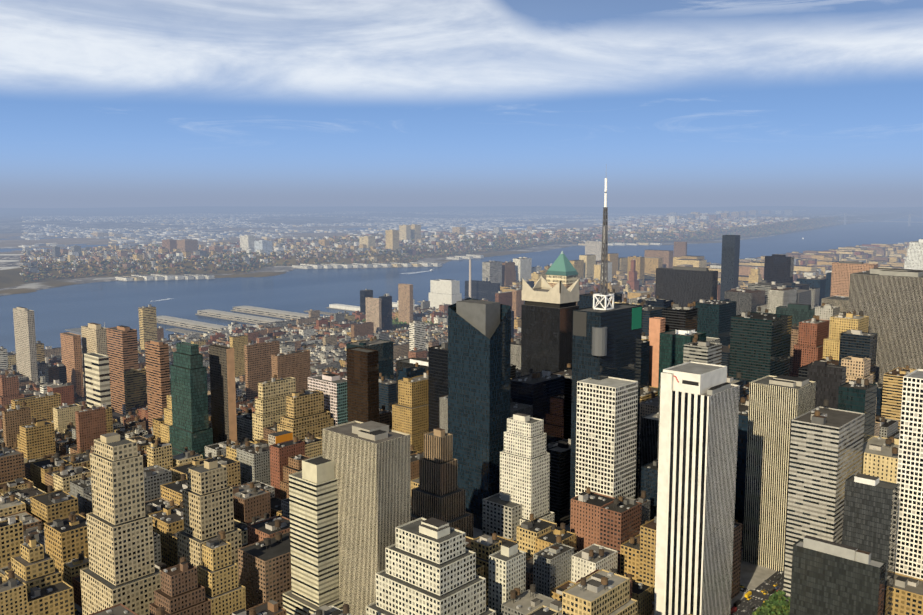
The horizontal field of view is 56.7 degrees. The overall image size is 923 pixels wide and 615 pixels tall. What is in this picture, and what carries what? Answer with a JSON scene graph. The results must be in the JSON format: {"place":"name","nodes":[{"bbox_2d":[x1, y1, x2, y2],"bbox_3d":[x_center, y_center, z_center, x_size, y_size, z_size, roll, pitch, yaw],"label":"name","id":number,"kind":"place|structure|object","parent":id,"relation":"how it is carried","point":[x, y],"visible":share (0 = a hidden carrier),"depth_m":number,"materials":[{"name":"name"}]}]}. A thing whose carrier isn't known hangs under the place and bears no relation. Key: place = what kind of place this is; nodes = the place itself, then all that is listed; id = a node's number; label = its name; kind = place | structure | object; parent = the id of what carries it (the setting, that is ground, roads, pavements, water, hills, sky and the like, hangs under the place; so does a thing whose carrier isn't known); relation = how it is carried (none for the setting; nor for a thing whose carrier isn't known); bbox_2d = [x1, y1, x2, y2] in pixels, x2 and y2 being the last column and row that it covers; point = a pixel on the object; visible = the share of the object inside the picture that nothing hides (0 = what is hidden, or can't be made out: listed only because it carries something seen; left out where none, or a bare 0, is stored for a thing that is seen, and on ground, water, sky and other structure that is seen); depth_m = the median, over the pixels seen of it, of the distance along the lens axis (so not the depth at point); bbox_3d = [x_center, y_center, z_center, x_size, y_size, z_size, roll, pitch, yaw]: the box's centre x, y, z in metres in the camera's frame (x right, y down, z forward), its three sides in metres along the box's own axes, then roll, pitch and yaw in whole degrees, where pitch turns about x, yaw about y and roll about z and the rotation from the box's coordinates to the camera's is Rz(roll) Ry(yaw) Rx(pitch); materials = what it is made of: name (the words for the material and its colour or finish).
{"place":"outdoors","nodes":[
{"label":"outdoors","id":0,"kind":"place"},
{"bbox_2d":[0,217,922,352],"bbox_3d":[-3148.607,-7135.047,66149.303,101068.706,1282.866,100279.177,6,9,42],"label":"river","id":1,"kind":"structure","parent":0,"point":[61,309],"depth_m":3437.55,"materials":[{"name":"blue liquid"}]},
{"bbox_2d":[150,238,803,301],"bbox_3d":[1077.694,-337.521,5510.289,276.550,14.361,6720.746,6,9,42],"label":"river boats","id":2,"kind":"object","parent":1,"relation":"on","point":[400,273],"visible":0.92,"depth_m":4178.52,"materials":[{"name":"white metal"}]},
{"bbox_2d":[0,206,922,614],"bbox_3d":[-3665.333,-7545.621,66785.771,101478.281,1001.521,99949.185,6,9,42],"label":"terrain","id":3,"kind":"structure","parent":0,"point":[12,220],"depth_m":12545.81,"materials":[{"name":"grey"}]},
{"bbox_2d":[65,301,422,338],"bbox_3d":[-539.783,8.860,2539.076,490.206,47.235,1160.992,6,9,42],"label":"piers","id":4,"kind":"structure","parent":3,"relation":"on","point":[195,325],"depth_m":2467.94,"materials":[{"name":"grey concrete"}]},
{"bbox_2d":[18,207,809,281],"bbox_3d":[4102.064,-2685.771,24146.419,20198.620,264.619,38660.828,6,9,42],"label":"distant buildings","id":5,"kind":"structure","parent":3,"relation":"on","point":[182,248],"depth_m":7634.94,"materials":[{"name":"grey concrete"}]},
{"bbox_2d":[74,550,782,614],"bbox_3d":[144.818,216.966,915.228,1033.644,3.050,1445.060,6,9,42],"label":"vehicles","id":6,"kind":"object","parent":3,"relation":"on","point":[747,595],"visible":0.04,"depth_m":716.70,"materials":[{"name":"yellow metal"}]},
{"bbox_2d":[74,524,788,614],"bbox_3d":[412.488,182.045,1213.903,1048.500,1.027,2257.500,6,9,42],"label":"street pavements","id":7,"kind":"structure","parent":3,"relation":"on","point":[753,576],"depth_m":757.65,"materials":[{"name":"grey concrete"}]},
{"bbox_2d":[19,215,850,614],"bbox_3d":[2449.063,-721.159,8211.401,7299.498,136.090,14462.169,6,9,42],"label":"tree foliage","id":8,"kind":"object","parent":3,"relation":"on","point":[775,603],"visible":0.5,"depth_m":5932.52,"materials":[{"name":"green plant"}]},
{"bbox_2d":[0,241,922,614],"bbox_3d":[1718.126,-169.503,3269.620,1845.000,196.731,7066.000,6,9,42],"label":"city buildings","id":9,"kind":"structure","parent":3,"relation":"on","point":[598,557],"depth_m":948.82,"materials":[{"name":"beige concrete"}]},
{"bbox_2d":[13,178,922,614],"bbox_3d":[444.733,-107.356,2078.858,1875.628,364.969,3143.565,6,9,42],"label":"skyscrapers","id":10,"kind":"structure","parent":3,"relation":"on","point":[365,540],"depth_m":751.43,"materials":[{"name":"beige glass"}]},
{"bbox_2d":[832,213,922,225],"bbox_3d":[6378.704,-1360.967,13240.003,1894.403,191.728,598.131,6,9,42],"label":"suspension bridge","id":11,"kind":"structure","parent":3,"relation":"on","point":[909,218],"depth_m":13120.86,"materials":[{"name":"grey metal"}]},
{"bbox_2d":[0,0,922,207],"label":"sky","id":12,"kind":"structure","parent":0,"point":[104,103],"materials":[{"name":"blue"}]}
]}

